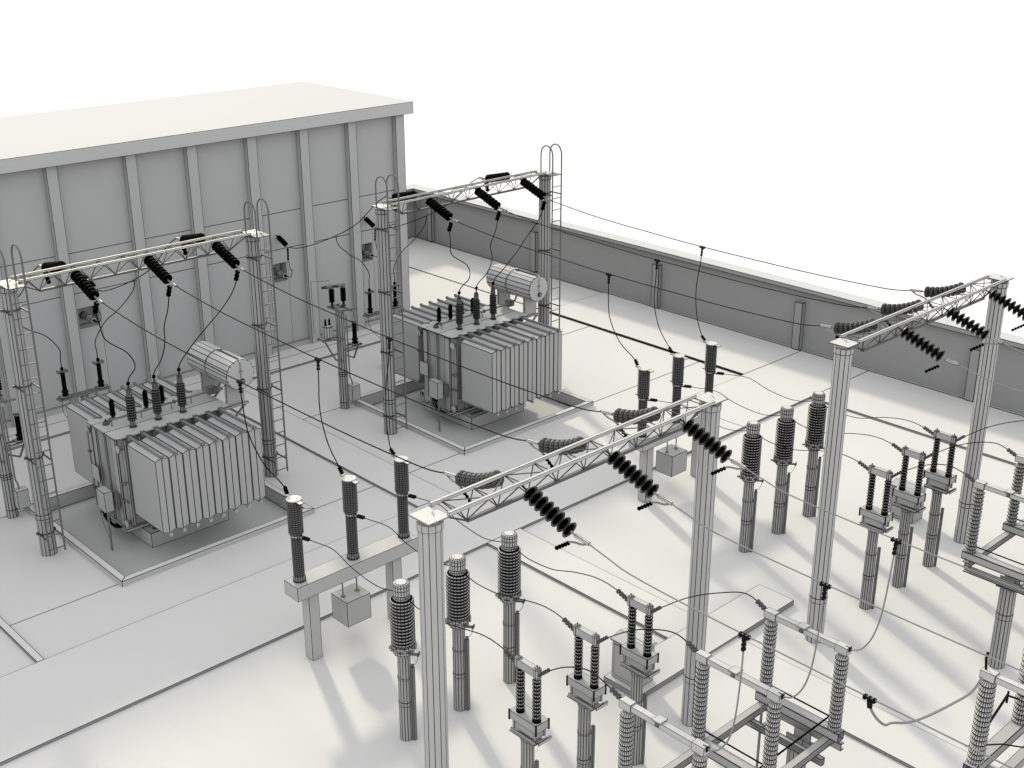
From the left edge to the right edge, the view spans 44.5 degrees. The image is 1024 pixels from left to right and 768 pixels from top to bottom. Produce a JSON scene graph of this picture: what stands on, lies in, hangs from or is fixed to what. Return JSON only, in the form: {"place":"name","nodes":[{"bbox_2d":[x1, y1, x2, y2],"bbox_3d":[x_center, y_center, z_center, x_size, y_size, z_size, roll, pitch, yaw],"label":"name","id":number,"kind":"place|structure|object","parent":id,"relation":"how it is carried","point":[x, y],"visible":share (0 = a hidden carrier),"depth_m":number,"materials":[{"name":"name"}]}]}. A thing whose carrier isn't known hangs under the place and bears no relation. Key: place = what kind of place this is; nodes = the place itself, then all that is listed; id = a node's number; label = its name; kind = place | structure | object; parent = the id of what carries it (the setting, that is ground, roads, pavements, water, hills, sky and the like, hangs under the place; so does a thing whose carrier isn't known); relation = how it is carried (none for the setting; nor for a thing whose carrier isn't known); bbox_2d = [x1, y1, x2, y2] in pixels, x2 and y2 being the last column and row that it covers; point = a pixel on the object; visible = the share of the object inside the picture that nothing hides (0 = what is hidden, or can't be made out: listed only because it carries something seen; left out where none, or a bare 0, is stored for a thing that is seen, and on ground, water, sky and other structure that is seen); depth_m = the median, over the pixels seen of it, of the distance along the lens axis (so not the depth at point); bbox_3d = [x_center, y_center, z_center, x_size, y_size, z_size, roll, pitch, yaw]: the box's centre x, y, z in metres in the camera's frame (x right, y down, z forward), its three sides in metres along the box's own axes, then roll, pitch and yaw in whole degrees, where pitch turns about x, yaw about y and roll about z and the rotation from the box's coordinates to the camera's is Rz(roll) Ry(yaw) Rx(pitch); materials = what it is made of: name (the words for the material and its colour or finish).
{"place":"outdoors","nodes":[
{"label":"outdoors","id":0,"kind":"place"},
{"bbox_2d":[244,270,599,411],"bbox_3d":[-3.067,-1.309,33.119,0.029,0.387,14.887,-19,29,-40],"label":"overhead wire","id":1,"kind":"object","parent":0,"point":[426,352],"visible":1,"depth_m":32.18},
{"bbox_2d":[385,336,395,454],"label":"dropper cable","id":2,"kind":"object","parent":1,"relation":"hanging from","point":[389,348],"visible":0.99,"depth_m":33.60,"materials":[{"name":"metal"}]},
{"bbox_2d":[0,351,867,765],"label":"road","id":3,"kind":"structure","parent":0,"point":[62,695],"depth_m":34.88,"materials":[{"name":"paint"}]},
{"bbox_2d":[0,0,1023,337],"bbox_3d":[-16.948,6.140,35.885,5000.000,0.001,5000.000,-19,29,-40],"label":"sky","id":4,"kind":"structure","parent":0,"point":[874,142],"depth_m":121.98,"materials":[{"name":"white"}]},
{"bbox_2d":[0,267,1023,767],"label":"ground","id":5,"kind":"structure","parent":0,"point":[284,703],"depth_m":35.54,"materials":[{"name":"paint"}]},
{"bbox_2d":[0,378,30,518],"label":"equipment pole","id":6,"kind":"object","parent":5,"relation":"on","point":[15,499],"visible":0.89,"depth_m":39.92,"materials":[{"name":"metal"}]},
{"bbox_2d":[0,617,43,662],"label":"kerb","id":7,"kind":"structure","parent":5,"relation":"on","point":[35,656],"depth_m":33.65,"materials":[{"name":"paint"}]},
{"bbox_2d":[56,359,110,416],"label":"insulator stand","id":8,"kind":"object","parent":5,"relation":"on","point":[66,395],"visible":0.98,"depth_m":43.85,"materials":[{"name":"ceramic"}]},
{"bbox_2d":[0,198,287,556],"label":"gantry","id":9,"kind":"object","parent":5,"relation":"on","point":[22,386],"visible":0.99,"depth_m":37.55,"materials":[{"name":"metal"}]},
{"bbox_2d":[38,261,65,283],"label":"insulator string","id":10,"kind":"object","parent":9,"relation":"attached to","point":[45,265],"visible":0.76,"depth_m":36.89,"materials":[{"name":"ceramic"}]},
{"bbox_2d":[70,270,103,313],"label":"insulator string","id":11,"kind":"object","parent":9,"relation":"attached to","point":[84,285],"visible":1,"depth_m":35.55,"materials":[{"name":"ceramic"}]},
{"bbox_2d":[96,313,135,385],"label":"jumper cable","id":12,"kind":"object","parent":11,"relation":"hanging from","point":[127,383],"visible":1,"depth_m":36.73,"materials":[{"name":"black rubber"}]},
{"bbox_2d":[143,255,176,296],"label":"insulator string","id":13,"kind":"object","parent":9,"relation":"attached to","point":[161,273],"visible":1,"depth_m":37.01,"materials":[{"name":"ceramic"}]},
{"bbox_2d":[176,233,205,254],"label":"insulator string","id":14,"kind":"object","parent":9,"relation":"attached to","point":[186,237],"visible":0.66,"depth_m":39.88,"materials":[{"name":"ceramic"}]},
{"bbox_2d":[212,241,244,280],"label":"insulator string","id":15,"kind":"object","parent":9,"relation":"attached to","point":[225,255],"visible":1,"depth_m":38.48,"materials":[{"name":"ceramic"}]},
{"bbox_2d":[177,281,236,371],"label":"jumper cable","id":16,"kind":"object","parent":15,"relation":"hanging from","point":[178,369],"visible":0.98,"depth_m":38.65,"materials":[{"name":"black rubber"}]},
{"bbox_2d":[24,480,313,586],"bbox_3d":[-11.234,4.202,40.907,6.740,0.480,6.840,-19,29,-40],"label":"oil pit","id":17,"kind":"object","parent":5,"relation":"in","point":[130,558],"visible":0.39,"depth_m":39.77,"materials":[{"name":"paint"}]},
{"bbox_2d":[66,341,265,550],"bbox_3d":[-11.001,1.886,40.206,5.329,5.298,6.030,-19,29,-40],"label":"power transformer","id":18,"kind":"object","parent":17,"relation":"on","point":[161,460],"visible":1,"depth_m":38.83,"materials":[{"name":"paint"}]},
{"bbox_2d":[5,324,380,450],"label":"apron","id":19,"kind":"object","parent":5,"relation":"on","point":[57,424],"depth_m":53.54,"materials":[{"name":"paint"}]},
{"bbox_2d":[0,82,412,428],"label":"building","id":20,"kind":"structure","parent":5,"relation":"on","point":[309,163],"depth_m":50.66,"materials":[{"name":"paint"}]},
{"bbox_2d":[311,281,362,408],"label":"equipment pole","id":21,"kind":"object","parent":5,"relation":"on","point":[348,392],"visible":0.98,"depth_m":47.94,"materials":[{"name":"metal"}]},
{"bbox_2d":[284,533,417,660],"bbox_3d":[-4.212,5.733,33.572,3.920,2.420,0.600,-19,29,-40],"label":"beam support","id":22,"kind":"object","parent":5,"relation":"on","point":[389,552],"visible":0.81,"depth_m":32.85,"materials":[{"name":"metal"}]},
{"bbox_2d":[284,494,305,583],"bbox_3d":[-5.438,3.946,31.625,0.386,2.340,0.700,-19,29,-40],"label":"coupling capacitor","id":23,"kind":"object","parent":22,"relation":"on","point":[294,503],"visible":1,"depth_m":31.41,"materials":[{"name":"ceramic"}]},
{"bbox_2d":[340,474,359,560],"bbox_3d":[-4.200,3.515,32.708,0.386,2.340,0.700,-19,29,-40],"label":"coupling capacitor","id":24,"kind":"object","parent":22,"relation":"on","point":[350,495],"visible":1,"depth_m":32.50,"materials":[{"name":"ceramic"}]},
{"bbox_2d":[331,577,370,627],"bbox_3d":[-4.298,5.649,33.378,0.770,1.319,0.700,-19,29,-40],"label":"hanging box","id":25,"kind":"object","parent":22,"relation":"hanging from","point":[351,604],"visible":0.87,"depth_m":33.27,"materials":[{"name":"paint"}]},
{"bbox_2d":[392,456,410,538],"bbox_3d":[-2.956,3.082,33.797,0.386,2.340,0.700,-19,29,-40],"label":"coupling capacitor","id":26,"kind":"object","parent":22,"relation":"on","point":[401,474],"visible":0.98,"depth_m":33.60,"materials":[{"name":"ceramic"}]},
{"bbox_2d":[363,283,401,338],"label":"insulator stand","id":27,"kind":"object","parent":5,"relation":"on","point":[371,313],"visible":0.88,"depth_m":51.87,"materials":[{"name":"ceramic"}]},
{"bbox_2d":[389,578,419,740],"bbox_3d":[-2.485,6.495,29.132,0.575,4.270,0.705,-12,25,-28],"label":"current transformer","id":28,"kind":"object","parent":5,"relation":"on","point":[402,646],"visible":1,"depth_m":28.83,"materials":[{"name":"paint"}]},
{"bbox_2d":[302,536,392,590],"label":"jumper cable","id":29,"kind":"object","parent":28,"relation":"attached to","point":[305,538],"visible":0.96,"depth_m":30.25,"materials":[{"name":"metal"}]},
{"bbox_2d":[445,553,474,711],"bbox_3d":[-1.255,6.066,30.209,0.575,4.270,0.705,-12,25,-28],"label":"current transformer","id":30,"kind":"object","parent":5,"relation":"on","point":[458,596],"visible":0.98,"depth_m":29.91,"materials":[{"name":"ceramic"}]},
{"bbox_2d":[371,143,561,434],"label":"gantry","id":31,"kind":"object","parent":5,"relation":"on","point":[384,260],"visible":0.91,"depth_m":45.76,"materials":[{"name":"metal"}]},
{"bbox_2d":[388,191,416,210],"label":"insulator string","id":32,"kind":"object","parent":31,"relation":"attached to","point":[401,194],"visible":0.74,"depth_m":45.29,"materials":[{"name":"ceramic"}]},
{"bbox_2d":[426,197,458,231],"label":"insulator string","id":33,"kind":"object","parent":31,"relation":"attached to","point":[440,210],"visible":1,"depth_m":43.99,"materials":[{"name":"ceramic"}]},
{"bbox_2d":[474,187,507,220],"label":"insulator string","id":34,"kind":"object","parent":31,"relation":"attached to","point":[484,196],"visible":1,"depth_m":45.46,"materials":[{"name":"ceramic"}]},
{"bbox_2d":[479,172,509,191],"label":"insulator string","id":35,"kind":"object","parent":31,"relation":"attached to","point":[492,176],"visible":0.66,"depth_m":48.33,"materials":[{"name":"ceramic"}]},
{"bbox_2d":[520,178,552,209],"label":"insulator string","id":36,"kind":"object","parent":31,"relation":"attached to","point":[532,188],"visible":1,"depth_m":46.94,"materials":[{"name":"ceramic"}]},
{"bbox_2d":[350,379,593,454],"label":"oil pit","id":37,"kind":"object","parent":5,"relation":"in","point":[452,435],"visible":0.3,"depth_m":48.46,"materials":[{"name":"paint"}]},
{"bbox_2d":[393,263,561,431],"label":"power transformer","id":38,"kind":"object","parent":37,"relation":"on","point":[500,340],"visible":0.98,"depth_m":47.42,"materials":[{"name":"paint"}]},
{"bbox_2d":[495,530,524,683],"bbox_3d":[-0.032,5.641,31.279,0.575,4.270,0.705,-12,25,-28],"label":"current transformer","id":39,"kind":"object","parent":5,"relation":"on","point":[509,569],"visible":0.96,"depth_m":30.94,"materials":[{"name":"ceramic"}]},
{"bbox_2d":[508,654,551,767],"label":"circuit breaker","id":40,"kind":"object","parent":5,"relation":"on","point":[530,726],"visible":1,"depth_m":25.71,"materials":[{"name":"paint"}]},
{"bbox_2d":[408,599,514,662],"bbox_3d":[-1.160,5.245,26.992,0.154,0.538,3.805,-17,27,-37],"label":"jumper cable","id":41,"kind":"object","parent":40,"relation":"attached to","point":[509,654],"visible":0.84,"depth_m":25.93,"materials":[{"name":"metal"}]},
{"bbox_2d":[408,392,727,767],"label":"gantry","id":42,"kind":"object","parent":5,"relation":"on","point":[430,518],"visible":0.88,"depth_m":24.16,"materials":[{"name":"metal"}]},
{"bbox_2d":[443,470,503,501],"bbox_3d":[-0.756,1.954,24.541,0.328,1.008,1.755,-19,29,-40],"label":"insulator string","id":43,"kind":"object","parent":42,"relation":"attached to","point":[463,478],"visible":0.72,"depth_m":24.42,"materials":[{"name":"ceramic"}]},
{"bbox_2d":[102,302,443,473],"bbox_3d":[-6.423,-0.140,30.182,0.029,0.387,14.887,-19,29,-40],"label":"overhead wire","id":44,"kind":"object","parent":43,"relation":"attached to","point":[278,400],"visible":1,"depth_m":29.18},
{"bbox_2d":[236,379,288,494],"bbox_3d":[-6.151,1.319,30.977,1.148,3.019,0.270,3,22,6],"label":"dropper cable","id":45,"kind":"object","parent":44,"relation":"hanging from","point":[285,488],"visible":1,"depth_m":31.16,"materials":[{"name":"metal"}]},
{"bbox_2d":[522,486,590,549],"bbox_3d":[0.791,2.556,23.013,0.352,1.063,1.761,-19,29,-40],"label":"insulator string","id":46,"kind":"object","parent":42,"relation":"attached to","point":[549,511],"visible":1,"depth_m":22.98,"materials":[{"name":"ceramic"}]},
{"bbox_2d":[589,544,1012,767],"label":"overhead wire","id":47,"kind":"object","parent":46,"relation":"attached to","point":[988,756],"visible":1,"depth_m":19.33,"materials":[{"name":"metal"}]},
{"bbox_2d":[703,631,750,752],"bbox_3d":[3.587,5.201,20.965,0.135,2.745,0.873,-15,26,-32],"label":"dropper cable","id":48,"kind":"object","parent":47,"relation":"hanging from","point":[745,638],"visible":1,"depth_m":20.60,"materials":[{"name":"metal"}]},
{"bbox_2d":[862,676,982,725],"bbox_3d":[6.414,4.921,19.680,2.850,1.264,0.370,-15,26,-33],"label":"dropper cable","id":49,"kind":"object","parent":47,"relation":"hanging from","point":[870,702],"visible":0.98,"depth_m":19.99,"materials":[{"name":"metal"}]},
{"bbox_2d":[526,436,587,467],"bbox_3d":[0.918,1.371,26.006,0.328,1.008,1.755,-19,29,-40],"label":"insulator string","id":50,"kind":"object","parent":42,"relation":"attached to","point":[546,445],"visible":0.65,"depth_m":25.89,"materials":[{"name":"ceramic"}]},
{"bbox_2d":[176,286,525,440],"bbox_3d":[-4.748,-0.723,31.647,0.029,0.387,14.887,-19,29,-40],"label":"overhead wire","id":51,"kind":"object","parent":50,"relation":"attached to","point":[356,375],"visible":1,"depth_m":30.60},
{"bbox_2d":[314,357,343,474],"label":"dropper cable","id":52,"kind":"object","parent":51,"relation":"hanging from","point":[340,470],"visible":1,"depth_m":32.44,"materials":[{"name":"rubber"}]},
{"bbox_2d":[600,406,661,436],"bbox_3d":[2.599,0.786,27.478,0.328,1.008,1.755,-19,29,-40],"label":"insulator string","id":53,"kind":"object","parent":42,"relation":"attached to","point":[619,415],"visible":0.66,"depth_m":27.36,"materials":[{"name":"ceramic"}]},
{"bbox_2d":[605,450,672,510],"bbox_3d":[2.465,1.973,24.478,0.352,1.063,1.761,-19,29,-40],"label":"insulator string","id":54,"kind":"object","parent":42,"relation":"attached to","point":[622,466],"visible":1,"depth_m":24.44,"materials":[{"name":"ceramic"}]},
{"bbox_2d":[672,504,1023,672],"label":"overhead wire","id":55,"kind":"object","parent":54,"relation":"attached to","point":[851,595],"visible":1,"depth_m":21.25,"materials":[{"name":"metal"}]},
{"bbox_2d":[778,581,831,699],"bbox_3d":[5.222,4.631,22.398,0.096,2.745,0.862,-19,29,-40],"label":"dropper cable","id":56,"kind":"object","parent":55,"relation":"hanging from","point":[823,598],"visible":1,"depth_m":22.04,"materials":[{"name":"metal"}]},
{"bbox_2d":[680,419,746,474],"bbox_3d":[4.146,1.387,25.950,0.352,1.063,1.761,-19,29,-40],"label":"insulator string","id":57,"kind":"object","parent":42,"relation":"attached to","point":[695,431],"visible":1,"depth_m":25.91,"materials":[{"name":"ceramic"}]},
{"bbox_2d":[746,468,1023,590],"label":"overhead wire","id":58,"kind":"object","parent":57,"relation":"attached to","point":[886,535],"visible":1,"depth_m":23.29,"materials":[{"name":"metal"}]},
{"bbox_2d":[846,537,901,651],"bbox_3d":[6.875,4.055,23.845,0.867,2.745,0.103,18,28,39],"label":"dropper cable","id":59,"kind":"object","parent":58,"relation":"hanging from","point":[894,552],"visible":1,"depth_m":23.53,"materials":[{"name":"metal"}]},
{"bbox_2d":[566,622,607,767],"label":"circuit breaker","id":60,"kind":"object","parent":5,"relation":"on","point":[587,692],"visible":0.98,"depth_m":26.92,"materials":[{"name":"paint"}]},
{"bbox_2d":[464,573,572,630],"bbox_3d":[0.083,4.813,28.080,0.134,0.538,3.804,-18,28,-37],"label":"jumper cable","id":61,"kind":"object","parent":60,"relation":"attached to","point":[566,622],"visible":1,"depth_m":27.23,"materials":[{"name":"metal"}]},
{"bbox_2d":[619,593,659,765],"bbox_3d":[2.863,6.735,28.343,0.450,4.390,0.862,-19,29,-40],"label":"circuit breaker","id":62,"kind":"object","parent":5,"relation":"on","point":[639,661],"visible":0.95,"depth_m":28.02,"materials":[{"name":"paint"}]},
{"bbox_2d":[516,549,626,601],"bbox_3d":[1.323,4.381,29.165,0.106,0.538,3.802,-18,28,-38],"label":"jumper cable","id":63,"kind":"object","parent":62,"relation":"attached to","point":[621,593],"visible":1,"depth_m":28.40,"materials":[{"name":"metal"}]},
{"bbox_2d":[552,312,742,374],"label":"curb","id":64,"kind":"structure","parent":5,"relation":"on","point":[643,342],"depth_m":55.96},
{"bbox_2d":[629,412,698,502],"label":"beam support","id":65,"kind":"object","parent":5,"relation":"on","point":[646,460],"visible":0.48,"depth_m":41.04,"materials":[{"name":"metal"}]},
{"bbox_2d":[635,366,653,437],"bbox_3d":[4.200,0.590,40.060,0.386,2.340,0.700,-19,29,-40],"label":"coupling capacitor","id":66,"kind":"object","parent":65,"relation":"on","point":[643,388],"visible":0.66,"depth_m":39.76,"materials":[{"name":"ceramic"}]},
{"bbox_2d":[655,438,686,476],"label":"hanging box","id":67,"kind":"object","parent":65,"relation":"hanging from","point":[671,460],"visible":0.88,"depth_m":41.70,"materials":[{"name":"paint"}]},
{"bbox_2d":[670,353,688,422],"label":"coupling capacitor","id":68,"kind":"object","parent":65,"relation":"on","point":[677,371],"visible":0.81,"depth_m":40.88,"materials":[{"name":"ceramic"}]},
{"bbox_2d":[702,341,720,392],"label":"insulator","id":69,"kind":"object","parent":65,"relation":"on","point":[709,368],"visible":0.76,"depth_m":41.95,"materials":[{"name":"ceramic"}]},
{"bbox_2d":[406,184,1023,416],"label":"perimeter wall","id":70,"kind":"structure","parent":5,"relation":"on","point":[900,358],"depth_m":57.06,"materials":[{"name":"paint"}]},
{"bbox_2d":[618,607,851,767],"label":"disconnector","id":71,"kind":"object","parent":5,"relation":"on","point":[803,750],"visible":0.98,"depth_m":24.81,"materials":[{"name":"paint"}]},
{"bbox_2d":[538,666,622,699],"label":"jumper cable","id":72,"kind":"object","parent":71,"relation":"attached to","point":[617,694],"visible":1,"depth_m":23.60,"materials":[{"name":"metal"}]},
{"bbox_2d":[597,629,698,652],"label":"jumper cable","id":73,"kind":"object","parent":71,"relation":"attached to","point":[688,643],"visible":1,"depth_m":24.95,"materials":[{"name":"metal"}]},
{"bbox_2d":[651,591,767,613],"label":"jumper cable","id":74,"kind":"object","parent":71,"relation":"attached to","point":[758,602],"visible":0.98,"depth_m":26.35,"materials":[{"name":"metal"}]},
{"bbox_2d":[737,421,763,552],"bbox_3d":[7.152,3.139,37.567,0.575,4.270,0.705,-12,25,-28],"label":"current transformer","id":75,"kind":"object","parent":5,"relation":"on","point":[751,450],"visible":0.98,"depth_m":37.31,"materials":[{"name":"ceramic"}]},
{"bbox_2d":[771,405,796,534],"bbox_3d":[8.383,2.710,38.644,0.575,4.270,0.705,-12,25,-28],"label":"current transformer","id":76,"kind":"object","parent":5,"relation":"on","point":[782,459],"visible":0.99,"depth_m":38.38,"materials":[{"name":"ceramic"}]},
{"bbox_2d":[802,391,826,516],"bbox_3d":[9.605,2.284,39.714,0.575,4.270,0.705,-12,25,-28],"label":"current transformer","id":77,"kind":"object","parent":5,"relation":"on","point":[816,418],"visible":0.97,"depth_m":39.45,"materials":[{"name":"ceramic"}]},
{"bbox_2d":[858,463,893,609],"bbox_3d":[9.997,4.251,34.587,0.450,4.390,0.862,-19,29,-40],"label":"circuit breaker","id":78,"kind":"object","parent":5,"relation":"on","point":[876,519],"visible":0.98,"depth_m":34.37,"materials":[{"name":"paint"}]},
{"bbox_2d":[888,478,926,523],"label":"control cabinet","id":79,"kind":"object","parent":5,"relation":"on","point":[896,511],"visible":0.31,"depth_m":40.15,"materials":[{"name":"metal"}]},
{"bbox_2d":[892,445,925,587],"bbox_3d":[11.249,3.815,35.682,0.450,4.390,0.862,-19,29,-40],"label":"circuit breaker","id":80,"kind":"object","parent":5,"relation":"on","point":[908,501],"visible":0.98,"depth_m":35.46,"materials":[{"name":"paint"}]},
{"bbox_2d":[805,274,1013,643],"bbox_3d":[11.085,1.890,34.844,8.520,8.587,0.580,-19,29,-40],"label":"gantry","id":81,"kind":"object","parent":5,"relation":"on","point":[843,350],"visible":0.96,"depth_m":33.09,"materials":[{"name":"metal"}]},
{"bbox_2d":[820,318,877,338],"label":"insulator string","id":82,"kind":"object","parent":81,"relation":"attached to","point":[841,327],"visible":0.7,"depth_m":32.86,"materials":[{"name":"ceramic"}]},
{"bbox_2d":[459,222,819,325],"bbox_3d":[3.215,-3.496,38.617,0.029,0.387,14.887,-19,29,-40],"label":"overhead wire","id":83,"kind":"object","parent":82,"relation":"attached to","point":[642,283],"visible":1,"depth_m":37.81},
{"bbox_2d":[606,273,638,365],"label":"dropper cable","id":84,"kind":"object","parent":83,"relation":"hanging from","point":[608,282],"visible":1,"depth_m":39.53,"materials":[{"name":"metal"}]},
{"bbox_2d":[867,299,923,325],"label":"insulator string","id":85,"kind":"object","parent":81,"relation":"attached to","point":[887,309],"visible":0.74,"depth_m":34.34,"materials":[{"name":"ceramic"}]},
{"bbox_2d":[507,211,866,307],"bbox_3d":[4.889,-4.079,40.082,0.029,0.387,14.887,-19,29,-40],"label":"overhead wire","id":86,"kind":"object","parent":85,"relation":"attached to","point":[690,268],"visible":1,"depth_m":39.23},
{"bbox_2d":[654,258,673,352],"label":"dropper cable","id":87,"kind":"object","parent":86,"relation":"hanging from","point":[669,348],"visible":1,"depth_m":40.88,"materials":[{"name":"metal"}]},
{"bbox_2d":[897,326,958,372],"bbox_3d":[10.428,-0.800,31.448,0.352,1.063,1.761,-19,29,-40],"label":"insulator string","id":88,"kind":"object","parent":81,"relation":"attached to","point":[909,335],"visible":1,"depth_m":31.41,"materials":[{"name":"ceramic"}]},
{"bbox_2d":[910,282,968,307],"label":"insulator string","id":89,"kind":"object","parent":81,"relation":"attached to","point":[928,291],"visible":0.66,"depth_m":35.81,"materials":[{"name":"ceramic"}]},
{"bbox_2d":[553,201,909,290],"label":"overhead wire","id":90,"kind":"object","parent":89,"relation":"attached to","point":[737,255],"visible":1,"depth_m":40.76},
{"bbox_2d":[943,307,1003,350],"bbox_3d":[12.103,-1.383,32.913,0.352,1.063,1.761,-19,29,-40],"label":"insulator string","id":91,"kind":"object","parent":81,"relation":"attached to","point":[969,324],"visible":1,"depth_m":32.88,"materials":[{"name":"ceramic"}]},
{"bbox_2d":[985,289,1023,330],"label":"insulator string","id":92,"kind":"object","parent":81,"relation":"attached to","point":[1006,303],"visible":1,"depth_m":34.42,"materials":[{"name":"ceramic"}]},
{"bbox_2d":[922,428,956,566],"bbox_3d":[12.501,3.379,36.778,0.450,4.390,0.862,-19,29,-40],"label":"circuit breaker","id":93,"kind":"object","parent":5,"relation":"on","point":[939,483],"visible":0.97,"depth_m":36.57,"materials":[{"name":"paint"}]},
{"bbox_2d":[961,454,1023,668],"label":"disconnector","id":94,"kind":"object","parent":5,"relation":"on","point":[1013,576],"visible":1,"depth_m":31.97,"materials":[{"name":"metal"}]},
{"bbox_2d":[891,464,975,482],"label":"jumper cable","id":95,"kind":"object","parent":94,"relation":"attached to","point":[971,478],"visible":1,"depth_m":32.19,"materials":[{"name":"metal"}]},
{"bbox_2d":[924,442,1017,459],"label":"jumper cable","id":96,"kind":"object","parent":94,"relation":"attached to","point":[1010,451],"visible":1,"depth_m":33.53,"materials":[{"name":"metal"}]},
{"bbox_2d":[963,649,1023,767],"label":"bus disconnector","id":97,"kind":"object","parent":5,"relation":"on","point":[1002,740],"visible":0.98,"depth_m":20.81,"materials":[{"name":"paint"}]},
{"bbox_2d":[211,386,997,767],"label":"path","id":98,"kind":"structure","parent":0,"point":[909,744],"depth_m":35.34,"materials":[{"name":"paint"}]},
{"bbox_2d":[604,584,793,695],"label":"paving","id":99,"kind":"structure","parent":0,"point":[744,613],"depth_m":33.98,"materials":[{"name":"paint"}]},
{"bbox_2d":[610,628,656,685],"bbox_3d":[3.067,6.935,31.729,0.720,1.220,0.940,-19,29,-40],"label":"control cabinet","id":100,"kind":"object","parent":99,"relation":"on","point":[621,673],"visible":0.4,"depth_m":31.64,"materials":[{"name":"metal"}]},
{"bbox_2d":[408,237,1023,464],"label":"path","id":101,"kind":"structure","parent":0,"point":[871,394],"depth_m":55.10,"materials":[{"name":"paint"}]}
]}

